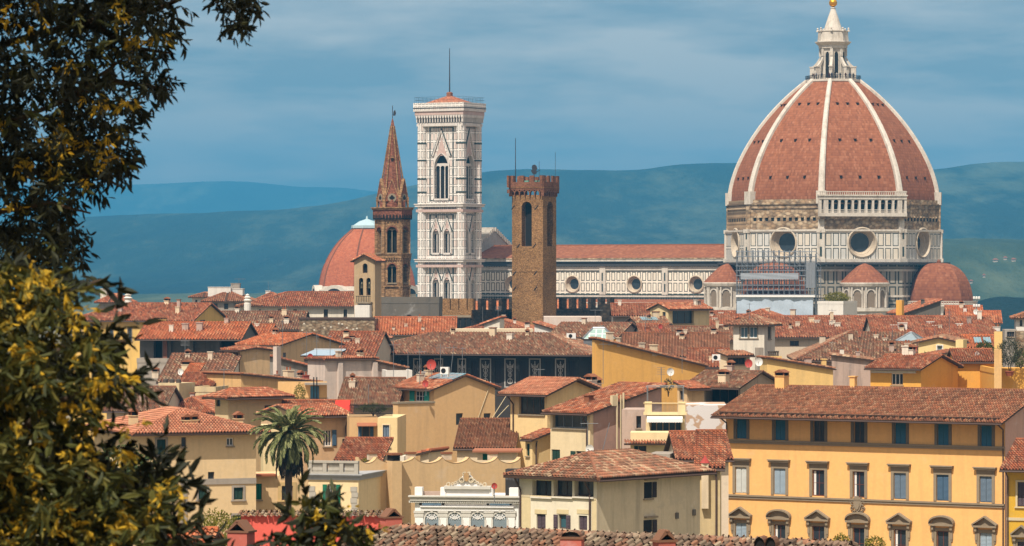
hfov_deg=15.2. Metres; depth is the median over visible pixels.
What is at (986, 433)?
window
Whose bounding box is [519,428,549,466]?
house
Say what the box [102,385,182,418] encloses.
house
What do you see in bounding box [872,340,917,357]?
house
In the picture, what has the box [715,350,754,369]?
dormer house
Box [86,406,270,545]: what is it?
cream house
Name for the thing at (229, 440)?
window
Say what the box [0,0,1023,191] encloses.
sky
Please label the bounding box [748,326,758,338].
window
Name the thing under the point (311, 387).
door
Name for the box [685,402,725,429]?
patched house
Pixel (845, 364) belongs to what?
house
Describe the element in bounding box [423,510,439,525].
window
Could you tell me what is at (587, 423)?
antenna
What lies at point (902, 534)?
window
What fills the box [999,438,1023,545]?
yellow house
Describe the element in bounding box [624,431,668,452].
balcony house
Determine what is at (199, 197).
hill
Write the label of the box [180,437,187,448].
window
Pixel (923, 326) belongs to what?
long house
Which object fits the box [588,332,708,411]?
ochre house
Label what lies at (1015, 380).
terrace house
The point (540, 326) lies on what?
house
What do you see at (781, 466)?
window
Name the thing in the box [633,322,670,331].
house
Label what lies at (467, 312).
battlemented palace
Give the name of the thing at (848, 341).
house
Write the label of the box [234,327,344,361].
house
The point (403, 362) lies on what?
window
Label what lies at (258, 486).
window
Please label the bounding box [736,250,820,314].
scaffolding
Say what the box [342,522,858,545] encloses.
house
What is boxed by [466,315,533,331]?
house
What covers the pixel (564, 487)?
window
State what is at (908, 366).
house
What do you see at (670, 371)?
satellite dish
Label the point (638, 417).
window
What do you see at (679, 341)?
house
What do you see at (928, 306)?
house
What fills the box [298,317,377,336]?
rubble house
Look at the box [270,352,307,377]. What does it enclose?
house
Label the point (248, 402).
house
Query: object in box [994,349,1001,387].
chimney stack
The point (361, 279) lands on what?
window
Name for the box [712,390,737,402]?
window
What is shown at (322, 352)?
metal roof house
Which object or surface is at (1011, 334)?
window
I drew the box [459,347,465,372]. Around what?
antenna
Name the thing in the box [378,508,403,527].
roof chimney
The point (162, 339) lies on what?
house
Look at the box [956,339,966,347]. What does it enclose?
chimney stack
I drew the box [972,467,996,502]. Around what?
window
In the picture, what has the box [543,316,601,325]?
house
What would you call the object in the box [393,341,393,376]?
antenna
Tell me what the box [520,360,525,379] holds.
window
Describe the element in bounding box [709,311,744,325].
house
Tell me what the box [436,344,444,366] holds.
antenna
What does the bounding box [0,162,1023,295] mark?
hill
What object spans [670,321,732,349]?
house
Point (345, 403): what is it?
house
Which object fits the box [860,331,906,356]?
house
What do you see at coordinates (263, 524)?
red wall
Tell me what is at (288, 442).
palm tree
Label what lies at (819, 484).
window
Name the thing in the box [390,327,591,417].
dark palace
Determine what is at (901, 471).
window
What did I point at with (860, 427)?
window
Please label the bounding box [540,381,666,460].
house
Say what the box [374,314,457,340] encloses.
house
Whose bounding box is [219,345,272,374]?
house
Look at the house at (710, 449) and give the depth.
261.98 m
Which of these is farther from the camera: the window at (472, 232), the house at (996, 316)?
the window at (472, 232)
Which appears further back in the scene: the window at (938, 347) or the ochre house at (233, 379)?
the window at (938, 347)
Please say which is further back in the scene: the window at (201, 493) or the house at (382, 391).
the house at (382, 391)
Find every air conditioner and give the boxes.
[440,367,449,376]
[567,333,575,338]
[712,354,719,361]
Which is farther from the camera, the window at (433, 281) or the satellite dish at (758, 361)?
the window at (433, 281)
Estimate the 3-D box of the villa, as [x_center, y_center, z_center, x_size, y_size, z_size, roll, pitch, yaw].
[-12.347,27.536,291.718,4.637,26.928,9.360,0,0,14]
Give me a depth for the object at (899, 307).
639.91 m
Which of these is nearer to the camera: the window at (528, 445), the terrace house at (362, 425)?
the window at (528, 445)
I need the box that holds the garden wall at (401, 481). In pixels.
[355,452,520,523]
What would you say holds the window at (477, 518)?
in the white pavilion
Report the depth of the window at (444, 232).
1054.32 m
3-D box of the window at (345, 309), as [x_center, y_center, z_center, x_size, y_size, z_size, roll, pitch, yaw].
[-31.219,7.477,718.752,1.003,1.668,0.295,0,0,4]
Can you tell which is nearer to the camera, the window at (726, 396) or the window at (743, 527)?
the window at (743, 527)
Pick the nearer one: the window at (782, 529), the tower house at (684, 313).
the window at (782, 529)
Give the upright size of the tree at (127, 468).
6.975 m
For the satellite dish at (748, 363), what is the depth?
440.02 m
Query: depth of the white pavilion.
261.40 m
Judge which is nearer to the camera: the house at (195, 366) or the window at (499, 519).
the window at (499, 519)
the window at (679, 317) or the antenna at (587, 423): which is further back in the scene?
the window at (679, 317)
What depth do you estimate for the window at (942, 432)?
333.22 m
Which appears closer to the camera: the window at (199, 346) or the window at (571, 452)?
the window at (571, 452)
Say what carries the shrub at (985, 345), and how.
on the house at (969, 372)
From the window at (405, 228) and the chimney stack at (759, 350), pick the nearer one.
the chimney stack at (759, 350)
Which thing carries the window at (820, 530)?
in the yellow palace at (905, 466)
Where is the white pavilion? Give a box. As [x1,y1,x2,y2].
[408,468,519,527]
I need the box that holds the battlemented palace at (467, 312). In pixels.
[442,297,613,327]
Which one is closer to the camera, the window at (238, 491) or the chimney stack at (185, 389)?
the window at (238, 491)
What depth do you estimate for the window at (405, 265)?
750.74 m
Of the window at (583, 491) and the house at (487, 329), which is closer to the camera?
the window at (583, 491)
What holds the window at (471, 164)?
in the bell tower at (449, 205)
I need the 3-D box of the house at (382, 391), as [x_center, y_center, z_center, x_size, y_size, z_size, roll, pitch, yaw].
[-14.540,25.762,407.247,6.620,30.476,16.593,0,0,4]
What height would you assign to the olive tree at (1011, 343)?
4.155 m
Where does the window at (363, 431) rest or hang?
in the terrace house at (362, 425)
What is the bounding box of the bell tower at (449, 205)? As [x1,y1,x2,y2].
[413,48,485,300]
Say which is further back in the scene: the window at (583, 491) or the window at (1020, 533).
the window at (1020, 533)
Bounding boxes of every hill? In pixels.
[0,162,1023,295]
[0,181,377,221]
[49,238,1023,327]
[977,297,1023,331]
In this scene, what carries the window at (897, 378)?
in the house at (908, 366)
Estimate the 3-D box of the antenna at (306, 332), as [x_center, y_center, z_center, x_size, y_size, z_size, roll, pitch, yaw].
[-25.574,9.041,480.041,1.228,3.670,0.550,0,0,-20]
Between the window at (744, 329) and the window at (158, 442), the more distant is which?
the window at (744, 329)
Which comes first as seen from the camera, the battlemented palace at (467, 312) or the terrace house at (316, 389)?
the terrace house at (316, 389)
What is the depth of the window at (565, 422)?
330.71 m
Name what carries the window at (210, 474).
in the cream house at (226, 466)
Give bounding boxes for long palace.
[71,297,229,482]
[252,291,353,316]
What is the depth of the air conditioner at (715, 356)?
478.00 m
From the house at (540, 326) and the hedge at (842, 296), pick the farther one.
the hedge at (842, 296)
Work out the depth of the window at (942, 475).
333.22 m
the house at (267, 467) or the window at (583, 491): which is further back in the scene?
the house at (267, 467)
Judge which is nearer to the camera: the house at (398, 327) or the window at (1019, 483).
the window at (1019, 483)
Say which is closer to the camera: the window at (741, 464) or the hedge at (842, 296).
the window at (741, 464)
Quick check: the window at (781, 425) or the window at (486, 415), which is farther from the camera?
the window at (486, 415)
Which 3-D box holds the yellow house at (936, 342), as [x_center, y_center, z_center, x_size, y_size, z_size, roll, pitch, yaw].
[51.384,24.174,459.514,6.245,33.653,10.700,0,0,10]
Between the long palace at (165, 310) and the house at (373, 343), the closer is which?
the house at (373, 343)
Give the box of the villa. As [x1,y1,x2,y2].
[307,460,386,515]
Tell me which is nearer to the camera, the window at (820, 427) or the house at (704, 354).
the window at (820, 427)
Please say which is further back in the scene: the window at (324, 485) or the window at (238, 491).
the window at (238, 491)
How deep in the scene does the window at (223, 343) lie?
530.15 m
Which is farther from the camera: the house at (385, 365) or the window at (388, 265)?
the window at (388, 265)
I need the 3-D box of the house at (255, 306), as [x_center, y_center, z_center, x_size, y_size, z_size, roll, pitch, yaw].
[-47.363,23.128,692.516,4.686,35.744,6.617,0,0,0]
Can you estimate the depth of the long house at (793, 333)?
613.17 m
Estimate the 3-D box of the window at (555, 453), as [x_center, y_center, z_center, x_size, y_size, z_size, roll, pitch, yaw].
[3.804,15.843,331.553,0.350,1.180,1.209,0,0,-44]
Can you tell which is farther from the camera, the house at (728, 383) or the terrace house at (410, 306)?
the terrace house at (410, 306)
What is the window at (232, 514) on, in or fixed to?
in the cream house at (226, 466)
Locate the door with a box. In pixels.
[310,386,318,398]
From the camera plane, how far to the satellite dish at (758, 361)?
440.01 m
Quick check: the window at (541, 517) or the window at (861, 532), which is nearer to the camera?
the window at (541, 517)
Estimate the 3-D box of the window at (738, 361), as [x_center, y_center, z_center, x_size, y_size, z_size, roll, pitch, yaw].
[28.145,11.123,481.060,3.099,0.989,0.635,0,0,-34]
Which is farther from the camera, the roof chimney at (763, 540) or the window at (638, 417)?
the window at (638, 417)
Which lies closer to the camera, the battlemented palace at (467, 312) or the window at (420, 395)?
the window at (420, 395)
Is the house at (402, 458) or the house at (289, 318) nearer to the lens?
the house at (402, 458)
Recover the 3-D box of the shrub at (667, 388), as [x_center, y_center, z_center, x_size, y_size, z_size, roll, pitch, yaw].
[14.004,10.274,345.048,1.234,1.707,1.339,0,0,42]
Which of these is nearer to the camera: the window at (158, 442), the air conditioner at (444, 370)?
the window at (158, 442)
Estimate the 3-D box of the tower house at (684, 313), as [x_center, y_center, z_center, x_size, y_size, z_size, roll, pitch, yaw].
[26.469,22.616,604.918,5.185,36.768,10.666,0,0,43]
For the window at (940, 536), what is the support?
in the yellow palace at (905, 466)
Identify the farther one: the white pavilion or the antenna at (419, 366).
the antenna at (419, 366)
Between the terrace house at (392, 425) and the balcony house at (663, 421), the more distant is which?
the terrace house at (392, 425)
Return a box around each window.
[127,328,132,341]
[155,341,161,357]
[155,437,167,455]
[172,341,187,352]
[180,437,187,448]
[194,341,214,352]
[195,486,208,500]
[208,472,213,478]
[221,341,237,352]
[226,438,234,446]
[231,485,246,500]
[231,513,245,521]
[256,484,262,500]
[277,482,297,501]
[322,430,336,447]
[323,308,328,316]
[323,484,339,502]
[343,308,347,316]
[358,426,373,436]
[359,278,362,294]
[363,263,367,272]
[366,278,370,294]
[382,424,390,447]
[386,226,397,231]
[387,263,396,283]
[401,360,406,365]
[402,226,408,253]
[402,263,408,283]
[409,391,428,400]
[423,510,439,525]
[431,228,439,254]
[431,277,439,296]
[433,153,449,199]
[442,228,450,254]
[442,277,450,297]
[446,510,462,525]
[448,360,453,372]
[456,413,461,424]
[466,153,473,200]
[466,228,468,254]
[466,277,468,298]
[469,510,485,526]
[470,228,474,254]
[470,277,474,298]
[471,360,476,376]
[484,413,489,417]
[491,510,507,527]
[495,360,500,385]
[517,397,544,415]
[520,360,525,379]
[522,201,531,245]
[525,444,529,456]
[530,480,551,498]
[538,514,545,528]
[545,360,550,375]
[547,201,552,207]
[551,415,586,429]
[551,480,572,498]
[552,449,559,459]
[553,515,569,529]
[569,360,574,376]
[570,451,585,454]
[572,481,594,498]
[579,516,586,530]
[634,446,645,451]
[635,416,641,429]
[643,482,656,499]
[650,422,681,430]
[652,520,656,532]
[673,311,691,324]
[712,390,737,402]
[728,358,744,365]
[729,507,752,536]
[732,458,751,493]
[733,419,748,438]
[739,326,748,338]
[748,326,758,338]
[766,509,791,537]
[767,459,790,494]
[772,420,787,440]
[790,341,798,345]
[804,509,830,539]
[805,461,829,496]
[810,421,826,441]
[844,512,870,545]
[846,462,869,497]
[851,422,866,442]
[885,512,911,545]
[887,464,910,499]
[890,373,903,385]
[892,423,908,443]
[928,515,954,545]
[929,465,953,500]
[934,424,951,444]
[936,345,942,349]
[971,516,997,545]
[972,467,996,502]
[978,425,994,445]
[1006,332,1014,337]
[1010,525,1023,545]
[1014,480,1023,507]
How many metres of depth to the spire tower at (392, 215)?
750.10 m
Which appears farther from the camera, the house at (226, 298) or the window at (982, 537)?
the house at (226, 298)
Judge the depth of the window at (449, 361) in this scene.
535.87 m
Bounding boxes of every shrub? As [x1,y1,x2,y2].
[192,506,240,545]
[216,468,389,545]
[293,382,306,398]
[663,378,675,396]
[832,532,850,540]
[862,535,886,545]
[974,340,995,349]
[1011,349,1023,367]
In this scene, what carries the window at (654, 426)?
in the balcony house at (663, 421)
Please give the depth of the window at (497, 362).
533.52 m
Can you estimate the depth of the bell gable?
649.54 m
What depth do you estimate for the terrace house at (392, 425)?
342.03 m
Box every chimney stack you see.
[158,378,194,398]
[273,346,280,375]
[755,347,763,369]
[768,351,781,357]
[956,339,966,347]
[994,331,1002,366]
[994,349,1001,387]
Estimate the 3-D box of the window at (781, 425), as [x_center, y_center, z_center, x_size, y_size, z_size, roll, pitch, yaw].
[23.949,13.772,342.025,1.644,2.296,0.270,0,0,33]
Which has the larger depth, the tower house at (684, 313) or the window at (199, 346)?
the tower house at (684, 313)
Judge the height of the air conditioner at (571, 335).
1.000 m
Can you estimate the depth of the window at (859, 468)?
337.81 m
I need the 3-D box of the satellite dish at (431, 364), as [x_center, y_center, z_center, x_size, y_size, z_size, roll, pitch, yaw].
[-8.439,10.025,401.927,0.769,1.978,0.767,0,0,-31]
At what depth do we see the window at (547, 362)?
530.92 m
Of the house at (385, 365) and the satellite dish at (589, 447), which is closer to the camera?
the satellite dish at (589, 447)
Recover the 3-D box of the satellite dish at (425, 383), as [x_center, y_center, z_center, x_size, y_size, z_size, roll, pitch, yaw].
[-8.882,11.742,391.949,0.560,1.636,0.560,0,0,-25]
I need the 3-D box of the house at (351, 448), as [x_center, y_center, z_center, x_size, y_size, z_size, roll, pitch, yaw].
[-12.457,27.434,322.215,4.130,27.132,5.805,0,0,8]
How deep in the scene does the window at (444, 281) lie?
1054.32 m
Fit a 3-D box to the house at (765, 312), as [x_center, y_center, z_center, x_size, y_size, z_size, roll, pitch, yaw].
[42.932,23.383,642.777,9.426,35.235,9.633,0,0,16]
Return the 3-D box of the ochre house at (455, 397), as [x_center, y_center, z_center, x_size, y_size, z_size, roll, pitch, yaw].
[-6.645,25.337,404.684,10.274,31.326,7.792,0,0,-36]
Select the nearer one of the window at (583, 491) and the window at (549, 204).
the window at (583, 491)
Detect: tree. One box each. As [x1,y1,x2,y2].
[0,0,269,306]
[0,229,231,545]
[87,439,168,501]
[247,405,328,509]
[996,336,1023,375]
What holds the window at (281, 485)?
in the house at (269, 486)
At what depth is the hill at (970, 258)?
3625.00 m
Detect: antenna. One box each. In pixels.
[303,331,311,356]
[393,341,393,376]
[419,349,419,383]
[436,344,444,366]
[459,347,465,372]
[581,421,597,444]
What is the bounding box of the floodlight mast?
[973,296,979,314]
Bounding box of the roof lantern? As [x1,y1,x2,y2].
[895,332,922,340]
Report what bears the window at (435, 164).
in the bell tower at (449, 205)
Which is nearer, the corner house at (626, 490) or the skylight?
the corner house at (626, 490)
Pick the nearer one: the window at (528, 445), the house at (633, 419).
the house at (633, 419)
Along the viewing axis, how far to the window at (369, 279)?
650.18 m
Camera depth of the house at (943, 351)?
441.02 m
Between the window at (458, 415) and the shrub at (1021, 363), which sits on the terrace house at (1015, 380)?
the shrub at (1021, 363)
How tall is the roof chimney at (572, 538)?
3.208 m
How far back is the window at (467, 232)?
1055.09 m
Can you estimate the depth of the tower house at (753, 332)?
529.47 m
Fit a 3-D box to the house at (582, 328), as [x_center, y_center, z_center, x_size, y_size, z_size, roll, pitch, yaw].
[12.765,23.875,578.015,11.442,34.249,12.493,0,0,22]
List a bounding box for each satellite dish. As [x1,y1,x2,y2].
[422,380,428,386]
[427,359,435,377]
[491,483,496,501]
[586,445,593,450]
[667,368,673,375]
[745,359,752,367]
[755,358,762,365]
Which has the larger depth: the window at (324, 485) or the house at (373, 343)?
the house at (373, 343)
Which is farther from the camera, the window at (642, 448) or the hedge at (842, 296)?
the hedge at (842, 296)
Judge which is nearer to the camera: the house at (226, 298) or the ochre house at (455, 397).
the ochre house at (455, 397)
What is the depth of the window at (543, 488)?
249.20 m
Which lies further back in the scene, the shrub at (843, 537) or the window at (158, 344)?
the window at (158, 344)
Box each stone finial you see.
[124,294,131,302]
[243,294,251,310]
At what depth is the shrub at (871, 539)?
189.90 m
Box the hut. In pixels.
[472,448,522,462]
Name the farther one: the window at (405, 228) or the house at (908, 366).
the window at (405, 228)
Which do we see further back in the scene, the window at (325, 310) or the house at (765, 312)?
the window at (325, 310)
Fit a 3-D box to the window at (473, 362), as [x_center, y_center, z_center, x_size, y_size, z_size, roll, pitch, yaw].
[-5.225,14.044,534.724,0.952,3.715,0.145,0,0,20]
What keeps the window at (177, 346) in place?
in the house at (162, 339)
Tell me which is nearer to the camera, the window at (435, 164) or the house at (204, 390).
the house at (204, 390)
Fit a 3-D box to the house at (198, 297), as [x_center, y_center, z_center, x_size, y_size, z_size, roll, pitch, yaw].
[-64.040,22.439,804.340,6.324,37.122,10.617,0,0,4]
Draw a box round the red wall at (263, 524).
[238,509,382,545]
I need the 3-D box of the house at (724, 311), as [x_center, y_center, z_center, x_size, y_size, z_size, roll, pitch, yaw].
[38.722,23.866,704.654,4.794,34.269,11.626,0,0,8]
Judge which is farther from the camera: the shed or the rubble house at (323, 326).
the rubble house at (323, 326)
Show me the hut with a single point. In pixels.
(506, 455)
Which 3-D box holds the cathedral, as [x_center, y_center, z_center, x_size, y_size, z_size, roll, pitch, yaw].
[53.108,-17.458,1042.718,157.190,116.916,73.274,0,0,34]
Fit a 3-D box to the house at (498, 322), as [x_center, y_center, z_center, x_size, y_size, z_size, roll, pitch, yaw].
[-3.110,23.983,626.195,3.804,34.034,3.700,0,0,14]
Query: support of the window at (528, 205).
in the stone tower at (534, 271)
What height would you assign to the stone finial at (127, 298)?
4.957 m
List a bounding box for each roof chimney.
[225,519,256,545]
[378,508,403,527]
[558,530,586,545]
[650,529,677,545]
[753,535,783,545]
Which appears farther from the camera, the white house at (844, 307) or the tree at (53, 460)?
the white house at (844, 307)
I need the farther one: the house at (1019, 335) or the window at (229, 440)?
the house at (1019, 335)
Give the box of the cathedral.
[482,0,977,314]
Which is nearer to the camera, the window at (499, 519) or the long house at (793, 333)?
the window at (499, 519)
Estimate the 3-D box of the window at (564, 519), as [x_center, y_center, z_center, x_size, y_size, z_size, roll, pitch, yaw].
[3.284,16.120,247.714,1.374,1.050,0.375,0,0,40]
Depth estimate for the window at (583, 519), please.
246.66 m
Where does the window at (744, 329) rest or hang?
in the tower house at (753, 332)
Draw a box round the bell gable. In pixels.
[350,253,385,316]
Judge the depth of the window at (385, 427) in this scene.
342.04 m
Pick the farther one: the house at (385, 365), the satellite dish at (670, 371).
the house at (385, 365)
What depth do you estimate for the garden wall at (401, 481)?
294.69 m
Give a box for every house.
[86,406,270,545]
[94,288,137,308]
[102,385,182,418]
[135,315,258,357]
[137,357,168,385]
[152,349,241,383]
[178,392,214,415]
[180,371,226,386]
[181,363,204,376]
[188,291,209,302]
[195,385,228,395]
[201,283,257,310]
[201,386,295,471]
[202,367,322,389]
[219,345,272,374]
[222,305,309,331]
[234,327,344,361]
[235,302,263,310]
[252,321,278,333]
[255,402,348,471]
[256,291,276,298]
[256,471,307,514]
[261,424,301,473]
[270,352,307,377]
[278,377,326,398]
[282,399,353,409]
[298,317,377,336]
[300,349,345,362]
[304,348,379,398]
[327,329,394,361]
[333,437,393,461]
[337,373,406,416]
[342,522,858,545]
[347,405,391,436]
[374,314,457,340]
[375,360,409,376]
[378,414,405,455]
[381,296,442,315]
[382,369,411,377]
[384,455,404,460]
[390,365,508,462]
[392,401,434,460]
[416,446,448,462]
[450,328,532,331]
[453,417,518,461]
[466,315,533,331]
[479,316,506,327]
[497,373,602,467]
[503,448,716,534]
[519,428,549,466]
[532,321,555,331]
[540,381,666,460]
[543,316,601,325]
[550,318,635,341]
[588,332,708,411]
[592,339,615,373]
[601,304,610,321]
[609,300,654,321]
[621,327,729,357]
[622,407,645,448]
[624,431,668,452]
[625,311,672,325]
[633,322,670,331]
[643,385,686,430]
[646,300,713,325]
[652,451,674,458]
[663,430,733,536]
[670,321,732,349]
[672,379,711,411]
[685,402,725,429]
[686,347,729,368]
[690,360,774,403]
[694,429,725,535]
[709,310,735,313]
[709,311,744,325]
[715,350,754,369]
[726,314,782,369]
[735,307,795,319]
[756,355,836,384]
[768,312,866,359]
[787,329,861,365]
[817,301,856,314]
[828,348,876,385]
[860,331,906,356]
[863,311,999,337]
[864,344,963,387]
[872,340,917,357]
[886,298,943,314]
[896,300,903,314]
[912,334,969,352]
[917,349,948,354]
[943,300,982,314]
[946,348,993,387]
[960,333,993,351]
[979,310,1002,331]
[980,365,1023,388]
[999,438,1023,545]
[1002,329,1016,366]
[1009,311,1023,330]
[1015,331,1023,366]
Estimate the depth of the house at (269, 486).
312.37 m
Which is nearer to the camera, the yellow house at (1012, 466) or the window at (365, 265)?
the yellow house at (1012, 466)
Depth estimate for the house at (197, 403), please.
410.44 m
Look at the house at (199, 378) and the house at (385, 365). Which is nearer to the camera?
the house at (199, 378)
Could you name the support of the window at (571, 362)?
in the dark palace at (503, 360)
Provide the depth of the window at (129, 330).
607.07 m
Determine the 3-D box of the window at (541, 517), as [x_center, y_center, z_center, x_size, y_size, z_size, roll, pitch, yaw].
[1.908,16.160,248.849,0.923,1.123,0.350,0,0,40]
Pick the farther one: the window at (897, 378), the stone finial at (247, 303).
the stone finial at (247, 303)
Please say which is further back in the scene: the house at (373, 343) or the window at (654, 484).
the house at (373, 343)
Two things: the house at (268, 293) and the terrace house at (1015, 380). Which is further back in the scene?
the house at (268, 293)
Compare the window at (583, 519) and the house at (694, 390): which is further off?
the house at (694, 390)
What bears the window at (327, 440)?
in the house at (333, 425)
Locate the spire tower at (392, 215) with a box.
[371,106,413,296]
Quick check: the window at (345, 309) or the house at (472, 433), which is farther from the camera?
the window at (345, 309)
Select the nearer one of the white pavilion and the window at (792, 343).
the white pavilion
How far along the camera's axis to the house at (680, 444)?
285.30 m
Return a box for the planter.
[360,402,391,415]
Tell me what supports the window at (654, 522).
in the corner house at (626, 490)
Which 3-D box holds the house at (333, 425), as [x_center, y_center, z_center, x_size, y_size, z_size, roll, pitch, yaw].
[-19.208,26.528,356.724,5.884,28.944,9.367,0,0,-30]
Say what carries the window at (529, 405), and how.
in the yellow house at (531, 398)
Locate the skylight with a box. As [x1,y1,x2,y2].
[582,327,614,345]
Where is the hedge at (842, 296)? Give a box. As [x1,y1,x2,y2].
[823,292,850,300]
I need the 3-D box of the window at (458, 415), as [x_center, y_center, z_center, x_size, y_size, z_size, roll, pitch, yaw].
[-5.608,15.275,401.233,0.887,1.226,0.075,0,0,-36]
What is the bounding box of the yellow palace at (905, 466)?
[710,369,1023,545]
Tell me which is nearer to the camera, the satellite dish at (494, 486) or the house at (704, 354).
the satellite dish at (494, 486)
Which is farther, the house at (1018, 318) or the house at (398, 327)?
the house at (398, 327)
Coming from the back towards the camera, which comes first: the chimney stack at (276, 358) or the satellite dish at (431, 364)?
the chimney stack at (276, 358)
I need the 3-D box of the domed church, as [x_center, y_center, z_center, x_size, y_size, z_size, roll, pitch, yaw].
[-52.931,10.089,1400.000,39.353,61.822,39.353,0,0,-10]
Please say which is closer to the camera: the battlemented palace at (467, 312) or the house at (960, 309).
the house at (960, 309)
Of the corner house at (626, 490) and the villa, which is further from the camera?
the villa
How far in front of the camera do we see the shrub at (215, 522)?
174.79 m
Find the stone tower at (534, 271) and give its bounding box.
[507,138,558,324]
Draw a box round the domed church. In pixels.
[312,216,417,296]
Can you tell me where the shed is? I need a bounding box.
[170,526,223,545]
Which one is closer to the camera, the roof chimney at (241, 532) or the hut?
the roof chimney at (241, 532)
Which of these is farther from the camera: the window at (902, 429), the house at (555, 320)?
the house at (555, 320)
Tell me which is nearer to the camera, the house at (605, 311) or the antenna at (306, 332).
the antenna at (306, 332)
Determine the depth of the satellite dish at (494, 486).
256.01 m
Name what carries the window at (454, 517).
in the white pavilion
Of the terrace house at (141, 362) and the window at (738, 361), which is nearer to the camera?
the window at (738, 361)
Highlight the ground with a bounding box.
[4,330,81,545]

